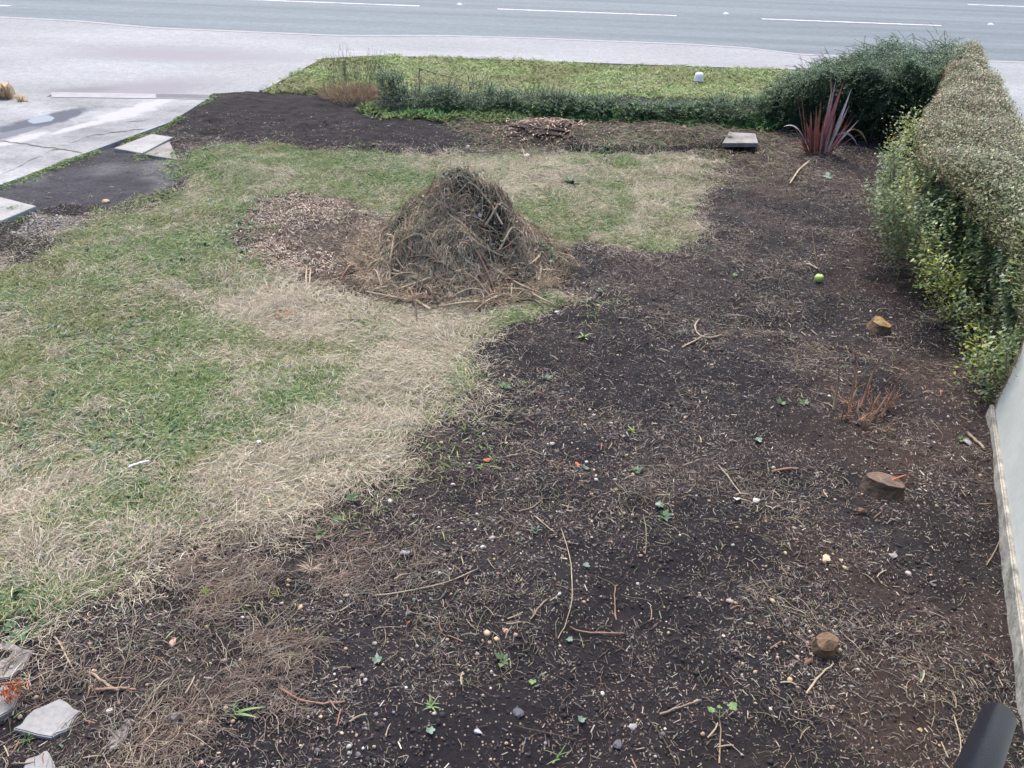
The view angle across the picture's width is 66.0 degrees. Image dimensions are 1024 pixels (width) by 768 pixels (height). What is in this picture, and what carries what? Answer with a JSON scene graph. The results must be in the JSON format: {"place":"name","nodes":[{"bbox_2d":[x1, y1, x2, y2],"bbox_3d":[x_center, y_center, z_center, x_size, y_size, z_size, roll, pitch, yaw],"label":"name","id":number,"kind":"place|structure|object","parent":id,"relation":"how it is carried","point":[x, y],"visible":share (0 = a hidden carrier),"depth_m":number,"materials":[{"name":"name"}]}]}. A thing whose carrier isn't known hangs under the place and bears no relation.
{"place":"outdoors","nodes":[
{"label":"outdoors","id":0,"kind":"place"},
{"bbox_2d":[0,148,198,226],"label":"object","id":1,"kind":"structure","parent":0,"point":[137,201],"depth_m":7.03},
{"bbox_2d":[0,97,205,185],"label":"driveway","id":2,"kind":"structure","parent":0,"point":[74,119],"depth_m":8.65,"materials":[{"name":"concrete"}]},
{"bbox_2d":[28,115,53,123],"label":"puddle","id":3,"kind":"object","parent":2,"relation":"on","point":[40,119],"visible":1,"depth_m":8.79,"materials":[{"name":"liquid"}]},
{"bbox_2d":[3,140,80,152],"bbox_3d":[-4.751,-2.403,7.969,1.043,0.001,0.051,11,34,14],"label":"drive crack","id":4,"kind":"object","parent":2,"relation":"on","point":[40,146],"visible":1,"depth_m":7.97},
{"bbox_2d":[62,129,138,145],"bbox_3d":[-4.348,-2.628,8.339,0.171,0.001,0.935,26,40,32],"label":"drive crack","id":5,"kind":"object","parent":2,"relation":"on","point":[106,133],"visible":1,"depth_m":8.37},
{"bbox_2d":[0,57,1023,767],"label":"garden soil","id":6,"kind":"structure","parent":0,"point":[78,181],"depth_m":3.69,"materials":[{"name":"soil"}]},
{"bbox_2d":[0,82,15,98],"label":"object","id":7,"kind":"structure","parent":6,"relation":"on","point":[3,84],"depth_m":9.62,"materials":[{"name":"stone"}]},
{"bbox_2d":[0,685,18,720],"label":"broken slab","id":8,"kind":"object","parent":6,"relation":"on","point":[5,707],"depth_m":2.73,"materials":[{"name":"stone"}]},
{"bbox_2d":[0,678,28,704],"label":"orange twine","id":9,"kind":"object","parent":8,"relation":"on","point":[8,695],"visible":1,"depth_m":2.73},
{"bbox_2d":[0,82,24,99],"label":"grass tuft","id":10,"kind":"object","parent":6,"relation":"on","point":[7,94],"visible":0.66,"depth_m":9.50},
{"bbox_2d":[0,643,34,679],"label":"broken slab","id":11,"kind":"object","parent":6,"relation":"on","point":[8,673],"depth_m":2.89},
{"bbox_2d":[0,197,36,223],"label":"paving slab","id":12,"kind":"structure","parent":6,"relation":"on","point":[10,214],"depth_m":6.52,"materials":[{"name":"concrete"}]},
{"bbox_2d":[13,94,26,101],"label":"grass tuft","id":13,"kind":"object","parent":6,"relation":"on","point":[18,99],"visible":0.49,"depth_m":9.40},
{"bbox_2d":[14,761,33,763],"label":"short stick","id":14,"kind":"object","parent":6,"relation":"on","point":[23,762],"visible":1,"depth_m":2.56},
{"bbox_2d":[18,732,34,748],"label":"grass tuft","id":15,"kind":"object","parent":6,"relation":"on","point":[29,736],"visible":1,"depth_m":2.64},
{"bbox_2d":[24,751,55,767],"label":"broken slab","id":16,"kind":"object","parent":6,"relation":"on","point":[39,763],"depth_m":2.57,"materials":[{"name":"stone"}]},
{"bbox_2d":[14,699,81,739],"bbox_3d":[-1.585,1.162,2.719,0.180,0.050,0.138,9,34,10],"label":"broken slab","id":17,"kind":"object","parent":6,"relation":"on","point":[46,721],"depth_m":2.69,"materials":[{"name":"stone"}]},
{"bbox_2d":[5,210,93,246],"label":"gravel","id":18,"kind":"structure","parent":6,"relation":"on","point":[42,229],"depth_m":6.32,"materials":[{"name":"gravel"}]},
{"bbox_2d":[54,636,72,666],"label":"stick","id":19,"kind":"object","parent":6,"relation":"on","point":[55,637],"visible":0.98,"depth_m":2.95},
{"bbox_2d":[85,670,117,689],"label":"stick","id":20,"kind":"object","parent":6,"relation":"on","point":[96,676],"visible":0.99,"depth_m":2.84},
{"bbox_2d":[101,199,109,203],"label":"stone","id":21,"kind":"object","parent":6,"relation":"on","point":[103,201],"visible":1,"depth_m":6.84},
{"bbox_2d":[6,95,217,186],"bbox_3d":[-4.155,-2.377,8.005,0.400,0.114,4.595,9,34,10],"label":"edge moss","id":22,"kind":"object","parent":6,"relation":"on","point":[98,151],"visible":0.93,"depth_m":7.82,"materials":[{"name":"plant"}]},
{"bbox_2d":[95,686,135,691],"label":"stick","id":23,"kind":"object","parent":6,"relation":"on","point":[107,688],"visible":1,"depth_m":2.79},
{"bbox_2d":[109,718,133,751],"bbox_3d":[-1.336,1.194,2.683,0.074,0.040,0.135,2,33,0],"label":"broken slab","id":24,"kind":"object","parent":6,"relation":"on","point":[111,747],"depth_m":2.66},
{"bbox_2d":[51,92,208,99],"bbox_3d":[-4.734,-3.519,9.790,1.970,0.124,0.253,-1,33,-4],"label":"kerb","id":25,"kind":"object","parent":6,"relation":"on","point":[119,95],"visible":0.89,"depth_m":9.75,"materials":[{"name":"concrete"}]},
{"bbox_2d":[127,460,149,467],"bbox_3d":[-1.803,0.384,3.806,0.102,0.023,0.024,-24,41,-35],"label":"plastic strip","id":26,"kind":"object","parent":6,"relation":"on","point":[142,462],"visible":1,"depth_m":3.81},
{"bbox_2d":[114,134,172,154],"bbox_3d":[-3.772,-2.470,8.167,0.370,0.050,0.590,12,34,14],"label":"paving slab","id":27,"kind":"object","parent":6,"relation":"on","point":[146,144],"depth_m":8.11,"materials":[{"name":"concrete"}]},
{"bbox_2d":[144,142,177,161],"bbox_3d":[-3.559,-2.320,7.954,0.279,0.050,0.666,-14,36,-23],"label":"paving slab","id":28,"kind":"object","parent":6,"relation":"on","point":[163,148],"depth_m":7.91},
{"bbox_2d":[169,638,175,647],"bbox_3d":[-1.286,0.982,2.989,0.026,0.019,0.042,-7,34,-13],"label":"stone","id":29,"kind":"object","parent":6,"relation":"on","point":[171,642],"visible":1,"depth_m":2.98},
{"bbox_2d":[198,240,211,246],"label":"weed plant","id":30,"kind":"object","parent":6,"relation":"on","point":[202,242],"visible":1,"depth_m":6.10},
{"bbox_2d":[199,585,212,595],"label":"grass tuft","id":31,"kind":"object","parent":6,"relation":"on","point":[204,589],"visible":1,"depth_m":3.18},
{"bbox_2d":[0,462,460,767],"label":"fibrous roots","id":32,"kind":"object","parent":6,"relation":"on","point":[253,585],"visible":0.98,"depth_m":3.06,"materials":[{"name":"plant"}]},
{"bbox_2d":[225,701,238,717],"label":"grass tuft","id":33,"kind":"object","parent":6,"relation":"on","point":[234,706],"visible":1,"depth_m":2.73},
{"bbox_2d":[237,707,262,717],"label":"long leaf weed","id":34,"kind":"object","parent":6,"relation":"on","point":[242,710],"visible":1,"depth_m":2.73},
{"bbox_2d":[208,177,393,300],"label":"wood chips","id":35,"kind":"object","parent":6,"relation":"on","point":[296,207],"visible":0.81,"depth_m":6.36,"materials":[{"name":"wood"}]},
{"bbox_2d":[305,265,307,295],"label":"stick","id":36,"kind":"object","parent":6,"relation":"on","point":[306,276],"visible":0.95,"depth_m":5.72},
{"bbox_2d":[295,554,325,574],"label":"grass tuft","id":37,"kind":"object","parent":6,"relation":"on","point":[307,565],"visible":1,"depth_m":3.35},
{"bbox_2d":[278,686,344,704],"bbox_3d":[-0.714,1.111,2.791,0.248,0.025,0.032,7,33,7],"label":"stick","id":38,"kind":"object","parent":6,"relation":"on","point":[293,696],"visible":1,"depth_m":2.79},
{"bbox_2d":[312,78,385,105],"bbox_3d":[-2.030,-3.744,10.064,1.038,0.172,1.045,2,33,0],"label":"dead shrub","id":39,"kind":"object","parent":6,"relation":"on","point":[371,93],"visible":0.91,"depth_m":10.05,"materials":[{"name":"plant"}]},
{"bbox_2d":[323,43,394,84],"bbox_3d":[-2.079,-4.300,10.680,0.966,0.468,1.002,2,33,0],"label":"dead shrub","id":40,"kind":"object","parent":6,"relation":"on","point":[345,69],"visible":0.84,"depth_m":10.74,"materials":[{"name":"plant"}]},
{"bbox_2d":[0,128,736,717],"bbox_3d":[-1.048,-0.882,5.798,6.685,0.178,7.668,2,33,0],"label":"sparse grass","id":41,"kind":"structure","parent":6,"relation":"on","point":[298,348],"depth_m":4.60,"materials":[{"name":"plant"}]},
{"bbox_2d":[0,130,744,696],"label":"dry grass","id":42,"kind":"structure","parent":6,"relation":"on","point":[320,322],"depth_m":4.48,"materials":[{"name":"plant"}]},
{"bbox_2d":[372,654,381,663],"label":"ivy leaf","id":43,"kind":"object","parent":6,"relation":"on","point":[376,659],"visible":1,"depth_m":2.95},
{"bbox_2d":[400,549,409,555],"bbox_3d":[-0.456,0.725,3.417,0.060,0.039,0.030,6,33,5],"label":"stone","id":44,"kind":"object","parent":6,"relation":"on","point":[406,551],"visible":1,"depth_m":3.41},
{"bbox_2d":[373,569,476,595],"bbox_3d":[-0.352,0.831,3.267,0.451,0.016,0.042,-10,35,-18],"label":"stick","id":45,"kind":"object","parent":6,"relation":"on","point":[422,587],"visible":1,"depth_m":3.25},
{"bbox_2d":[426,726,434,733],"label":"ivy leaf","id":46,"kind":"object","parent":6,"relation":"on","point":[431,729],"visible":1,"depth_m":2.69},
{"bbox_2d":[423,694,440,711],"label":"grass tuft","id":47,"kind":"object","parent":6,"relation":"on","point":[429,703],"visible":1,"depth_m":2.79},
{"bbox_2d":[418,68,470,109],"bbox_3d":[-0.814,-3.589,9.614,0.660,0.492,0.024,2,33,0],"label":"bent stalk","id":48,"kind":"object","parent":6,"relation":"on","point":[434,73],"visible":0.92,"depth_m":9.53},
{"bbox_2d":[474,726,482,733],"bbox_3d":[-0.110,1.177,2.751,0.033,0.020,0.100,5,33,5],"label":"stone","id":49,"kind":"object","parent":6,"relation":"on","point":[477,731],"visible":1,"depth_m":2.71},
{"bbox_2d":[0,139,968,666],"bbox_3d":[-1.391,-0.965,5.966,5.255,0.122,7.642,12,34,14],"label":"green grass","id":50,"kind":"structure","parent":6,"relation":"on","point":[118,382],"depth_m":4.95,"materials":[{"name":"plant"}]},
{"bbox_2d":[0,110,1022,767],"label":"pebbles","id":51,"kind":"object","parent":6,"relation":"on","point":[496,638],"visible":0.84,"depth_m":3.49,"materials":[{"name":"stone"}]},
{"bbox_2d":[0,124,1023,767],"bbox_3d":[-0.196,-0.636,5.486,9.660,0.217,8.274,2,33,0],"label":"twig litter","id":52,"kind":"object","parent":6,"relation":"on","point":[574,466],"visible":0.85,"depth_m":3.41,"materials":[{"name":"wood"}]},
{"bbox_2d":[0,113,1023,767],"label":"soil chips","id":53,"kind":"object","parent":6,"relation":"on","point":[632,443],"visible":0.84,"depth_m":3.60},
{"bbox_2d":[513,707,523,716],"bbox_3d":[0.022,1.152,2.766,0.033,0.016,0.042,-27,43,-37],"label":"stone","id":54,"kind":"object","parent":6,"relation":"on","point":[518,712],"visible":1,"depth_m":2.76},
{"bbox_2d":[516,145,532,158],"bbox_3d":[0.146,-2.401,8.136,0.232,0.168,0.132,23,39,29],"label":"wood piece","id":55,"kind":"object","parent":6,"relation":"on","point":[529,155],"visible":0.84,"depth_m":8.15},
{"bbox_2d":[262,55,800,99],"bbox_3d":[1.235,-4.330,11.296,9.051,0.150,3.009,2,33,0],"label":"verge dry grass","id":56,"kind":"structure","parent":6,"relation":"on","point":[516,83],"depth_m":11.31,"materials":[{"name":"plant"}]},
{"bbox_2d":[519,497,544,511],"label":"stick","id":57,"kind":"object","parent":6,"relation":"on","point":[531,507],"visible":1,"depth_m":3.69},
{"bbox_2d":[260,53,811,102],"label":"verge grass","id":58,"kind":"structure","parent":6,"relation":"on","point":[608,74],"depth_m":11.42,"materials":[{"name":"plant"}]},
{"bbox_2d":[694,72,703,81],"bbox_3d":[2.715,-4.464,11.437,0.144,0.115,0.144,2,33,0],"label":"white cup","id":59,"kind":"object","parent":58,"relation":"on","point":[699,76],"visible":1,"depth_m":11.40,"materials":[{"name":"plastic"}]},
{"bbox_2d":[530,525,541,532],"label":"weed plant","id":60,"kind":"object","parent":6,"relation":"on","point":[532,530],"visible":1,"depth_m":3.55,"materials":[{"name":"green plant"}]},
{"bbox_2d":[444,117,633,150],"bbox_3d":[0.312,-2.838,8.843,2.344,0.279,1.467,2,33,0],"label":"pile","id":61,"kind":"object","parent":6,"relation":"on","point":[554,127],"visible":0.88,"depth_m":8.75,"materials":[{"name":"brown wood"}]},
{"bbox_2d":[530,599,547,619],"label":"stick","id":62,"kind":"object","parent":6,"relation":"on","point":[538,608],"visible":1,"depth_m":3.15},
{"bbox_2d":[514,724,575,738],"bbox_3d":[0.114,1.196,2.708,0.218,0.035,0.006,6,33,5],"label":"stick","id":63,"kind":"object","parent":6,"relation":"on","point":[543,731],"visible":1,"depth_m":2.71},
{"bbox_2d":[545,743,570,764],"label":"grass tuft","id":64,"kind":"object","parent":6,"relation":"on","point":[557,757],"visible":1,"depth_m":2.65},
{"bbox_2d":[558,528,572,637],"bbox_3d":[0.226,0.816,3.301,0.056,0.023,0.605,4,33,2],"label":"stick","id":65,"kind":"object","parent":6,"relation":"on","point":[571,580],"visible":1,"depth_m":3.29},
{"bbox_2d":[354,98,789,130],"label":"edge weeds","id":66,"kind":"object","parent":6,"relation":"on","point":[422,113],"visible":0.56,"depth_m":9.52,"materials":[{"name":"plant"}]},
{"bbox_2d":[561,176,583,183],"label":"weed plant","id":67,"kind":"object","parent":6,"relation":"on","point":[568,180],"visible":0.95,"depth_m":7.54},
{"bbox_2d":[578,716,585,722],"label":"ivy leaf","id":68,"kind":"object","parent":6,"relation":"on","point":[581,719],"visible":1,"depth_m":2.75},
{"bbox_2d":[370,63,799,128],"bbox_3d":[0.927,-3.536,9.641,5.394,0.549,0.825,3,33,2],"label":"hedge","id":69,"kind":"object","parent":6,"relation":"on","point":[696,109],"visible":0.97,"depth_m":9.62,"materials":[{"name":"plant"}]},
{"bbox_2d":[569,626,623,633],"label":"stick","id":70,"kind":"object","parent":6,"relation":"on","point":[597,632],"visible":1,"depth_m":3.08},
{"bbox_2d":[614,585,616,619],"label":"stick","id":71,"kind":"object","parent":6,"relation":"on","point":[614,601],"visible":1,"depth_m":3.21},
{"bbox_2d":[611,739,621,748],"bbox_3d":[0.361,1.232,2.702,0.040,0.016,0.041,21,38,27],"label":"stone","id":72,"kind":"object","parent":6,"relation":"on","point":[617,744],"visible":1,"depth_m":2.69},
{"bbox_2d":[628,724,636,730],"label":"stone","id":73,"kind":"object","parent":6,"relation":"on","point":[632,727],"visible":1,"depth_m":2.76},
{"bbox_2d":[436,110,834,187],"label":"dry litter","id":74,"kind":"object","parent":6,"relation":"on","point":[654,130],"visible":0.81,"depth_m":8.75,"materials":[{"name":"plant"}]},
{"bbox_2d":[655,501,663,506],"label":"ivy leaf","id":75,"kind":"object","parent":6,"relation":"on","point":[659,503],"visible":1,"depth_m":3.74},
{"bbox_2d":[648,719,677,765],"bbox_3d":[0.520,1.226,2.703,0.013,0.007,0.184,-12,35,-20],"label":"stick","id":76,"kind":"object","parent":6,"relation":"on","point":[664,740],"visible":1,"depth_m":2.71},
{"bbox_2d":[659,699,700,714],"bbox_3d":[0.602,1.155,2.818,0.164,0.018,0.010,-10,35,-17],"label":"stick","id":77,"kind":"object","parent":6,"relation":"on","point":[668,711],"visible":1,"depth_m":2.81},
{"bbox_2d":[681,334,708,347],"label":"stick","id":78,"kind":"object","parent":6,"relation":"on","point":[693,341],"visible":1,"depth_m":5.09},
{"bbox_2d":[694,319,721,337],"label":"stick","id":79,"kind":"object","parent":6,"relation":"on","point":[701,335],"visible":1,"depth_m":5.17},
{"bbox_2d":[707,723,717,737],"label":"short stick","id":80,"kind":"object","parent":6,"relation":"on","point":[710,734],"visible":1,"depth_m":2.71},
{"bbox_2d":[707,702,736,763],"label":"ivy seedling","id":81,"kind":"object","parent":6,"relation":"on","point":[732,705],"visible":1,"depth_m":2.76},
{"bbox_2d":[718,464,740,493],"bbox_3d":[1.080,0.472,3.905,0.014,0.019,0.221,-8,34,-15],"label":"stick","id":82,"kind":"object","parent":6,"relation":"on","point":[729,478],"visible":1,"depth_m":3.92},
{"bbox_2d":[722,132,757,146],"bbox_3d":[2.517,-2.711,8.756,0.466,0.045,0.459,2,33,0],"label":"paving slab","id":83,"kind":"object","parent":6,"relation":"on","point":[745,140],"depth_m":8.65,"materials":[{"name":"concrete"}]},
{"bbox_2d":[753,498,759,502],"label":"stone","id":84,"kind":"object","parent":6,"relation":"on","point":[756,500],"visible":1,"depth_m":3.77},
{"bbox_2d":[771,467,796,471],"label":"stick","id":85,"kind":"object","parent":6,"relation":"on","point":[787,468],"visible":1,"depth_m":3.95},
{"bbox_2d":[805,658,811,664],"bbox_3d":[1.132,1.062,3.017,0.024,0.025,0.036,18,36,22],"label":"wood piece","id":86,"kind":"object","parent":6,"relation":"on","point":[807,661],"visible":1,"depth_m":3.01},
{"bbox_2d":[810,219,818,269],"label":"stick","id":87,"kind":"object","parent":6,"relation":"on","point":[813,243],"visible":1,"depth_m":6.51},
{"bbox_2d":[805,663,833,693],"bbox_3d":[1.149,1.099,2.948,0.195,0.011,0.014,-25,42,-35],"label":"stick","id":88,"kind":"object","parent":6,"relation":"on","point":[814,682],"visible":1,"depth_m":2.94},
{"bbox_2d":[815,274,823,281],"bbox_3d":[2.301,-0.798,5.905,0.066,0.072,0.066,2,33,0],"label":"apple","id":89,"kind":"object","parent":6,"relation":"on","point":[819,277],"visible":1,"depth_m":5.88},
{"bbox_2d":[810,631,838,658],"bbox_3d":[1.216,1.010,3.059,0.130,0.109,0.116,-14,47,-9],"label":"tree stump","id":90,"kind":"object","parent":6,"relation":"on","point":[826,641],"visible":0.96,"depth_m":3.03,"materials":[{"name":"plant"}]},
{"bbox_2d":[822,554,830,562],"bbox_3d":[1.383,0.766,3.467,0.034,0.023,0.064,9,34,11],"label":"stone","id":91,"kind":"object","parent":6,"relation":"on","point":[826,557],"visible":1,"depth_m":3.46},
{"bbox_2d":[823,172,832,178],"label":"ivy leaf","id":92,"kind":"object","parent":6,"relation":"on","point":[828,175],"visible":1,"depth_m":7.99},
{"bbox_2d":[855,507,867,514],"bbox_3d":[1.645,0.605,3.743,0.086,0.034,0.054,-14,36,-24],"label":"stone","id":93,"kind":"object","parent":6,"relation":"on","point":[862,510],"visible":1,"depth_m":3.74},
{"bbox_2d":[753,23,972,150],"bbox_3d":[4.095,-3.547,9.427,2.312,1.372,2.191,13,34,16],"label":"tall hedge","id":94,"kind":"object","parent":6,"relation":"on","point":[887,86],"visible":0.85,"depth_m":8.96,"materials":[{"name":"plant"}]},
{"bbox_2d":[830,352,914,434],"bbox_3d":[1.948,0.028,4.313,0.384,0.363,0.540,17,36,21],"label":"cut shrub","id":95,"kind":"object","parent":6,"relation":"on","point":[872,403],"visible":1,"depth_m":4.36,"materials":[{"name":"plant"}]},
{"bbox_2d":[866,316,891,334],"bbox_3d":[2.487,-0.393,5.334,0.186,0.109,0.187,1,41,-12],"label":"tree stump","id":96,"kind":"object","parent":6,"relation":"on","point":[878,325],"visible":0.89,"depth_m":5.28,"materials":[{"name":"wood"}]},
{"bbox_2d":[859,471,905,500],"bbox_3d":[1.832,0.501,3.888,0.269,0.100,0.211,10,27,2],"label":"tree stump","id":97,"kind":"object","parent":6,"relation":"on","point":[876,485],"visible":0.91,"depth_m":3.83,"materials":[{"name":"wood"}]},
{"bbox_2d":[953,714,960,755],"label":"stick","id":98,"kind":"object","parent":6,"relation":"on","point":[958,731],"visible":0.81,"depth_m":2.79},
{"bbox_2d":[963,439,971,446],"bbox_3d":[2.414,0.317,4.170,0.044,0.022,0.082,5,33,5],"label":"stone","id":99,"kind":"object","parent":6,"relation":"on","point":[968,442],"visible":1,"depth_m":4.17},
{"bbox_2d":[966,431,984,449],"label":"stick","id":100,"kind":"object","parent":6,"relation":"on","point":[975,440],"visible":1,"depth_m":4.21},
{"bbox_2d":[982,652,999,664],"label":"short stick","id":101,"kind":"object","parent":6,"relation":"on","point":[990,658],"visible":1,"depth_m":3.04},
{"bbox_2d":[986,539,1000,565],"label":"stick","id":102,"kind":"object","parent":6,"relation":"on","point":[993,553],"visible":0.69,"depth_m":3.54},
{"bbox_2d":[0,0,1023,61],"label":"road","id":103,"kind":"structure","parent":0,"point":[742,23],"depth_m":16.29,"materials":[{"name":"asphalt"}]},
{"bbox_2d":[262,0,416,5],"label":"road marking","id":104,"kind":"object","parent":103,"relation":"on","point":[336,2],"visible":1,"depth_m":17.38,"materials":[{"name":"paint"}]},
{"bbox_2d":[0,16,1023,62],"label":"kerb","id":105,"kind":"structure","parent":103,"relation":"on","point":[439,35],"depth_m":13.98,"materials":[{"name":"concrete"}]},
{"bbox_2d":[502,9,675,15],"bbox_3d":[1.654,-8.199,17.389,3.950,0.003,0.100,2,33,0],"label":"road marking","id":106,"kind":"object","parent":103,"relation":"on","point":[588,12],"visible":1,"depth_m":17.38,"materials":[{"name":"paint"}]},
{"bbox_2d":[762,18,940,25],"bbox_3d":[7.495,-7.980,17.389,3.960,0.003,0.100,2,33,0],"label":"road marking","id":107,"kind":"object","parent":103,"relation":"on","point":[852,22],"visible":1,"depth_m":17.38,"materials":[{"name":"paint"}]},
{"bbox_2d":[968,4,1023,6],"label":"road marking","id":108,"kind":"object","parent":103,"relation":"on","point":[995,5],"visible":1,"depth_m":20.71,"materials":[{"name":"paint"}]},
{"bbox_2d":[0,18,1023,188],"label":"pavement","id":109,"kind":"structure","parent":0,"point":[42,58],"depth_m":12.56,"materials":[{"name":"concrete"}]},
{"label":"soil bed","id":110,"kind":"structure","parent":0,"visible":0},
{"bbox_2d":[332,160,581,321],"bbox_3d":[-0.405,-1.224,5.868,1.907,0.882,2.153,2,33,0],"label":"brush pile","id":111,"kind":"object","parent":110,"relation":"on","point":[464,234],"visible":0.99,"depth_m":5.57,"materials":[{"name":"plant"}]},
{"bbox_2d":[259,55,802,92],"bbox_3d":[1.294,-4.843,12.237,9.987,0.200,2.183,-7,34,-13],"label":"edging","id":112,"kind":"object","parent":110,"relation":"on","point":[314,61],"visible":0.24,"depth_m":12.33,"materials":[{"name":"concrete"}]},
{"bbox_2d":[786,72,865,183],"bbox_3d":[3.119,-2.656,8.141,1.406,0.961,0.665,-21,39,-31],"label":"flax plant","id":113,"kind":"object","parent":110,"relation":"on","point":[820,144],"visible":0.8,"depth_m":8.39,"materials":[{"name":"plant"}]},
{"bbox_2d":[859,39,1023,408],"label":"privet hedge","id":114,"kind":"object","parent":110,"relation":"on","point":[966,183],"visible":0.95,"depth_m":5.47,"materials":[{"name":"green plant"}]},
{"bbox_2d":[986,340,1023,731],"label":"garden wall","id":115,"kind":"structure","parent":110,"relation":"on","point":[1005,417],"depth_m":3.68,"materials":[{"name":"concrete"}]},
{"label":"side ground","id":116,"kind":"structure","parent":0,"visible":0},
{"bbox_2d":[953,702,1016,767],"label":"handrail","id":117,"kind":"object","parent":116,"relation":"on","point":[987,743],"visible":1,"depth_m":1.07,"materials":[{"name":"black paint"}]}
]}

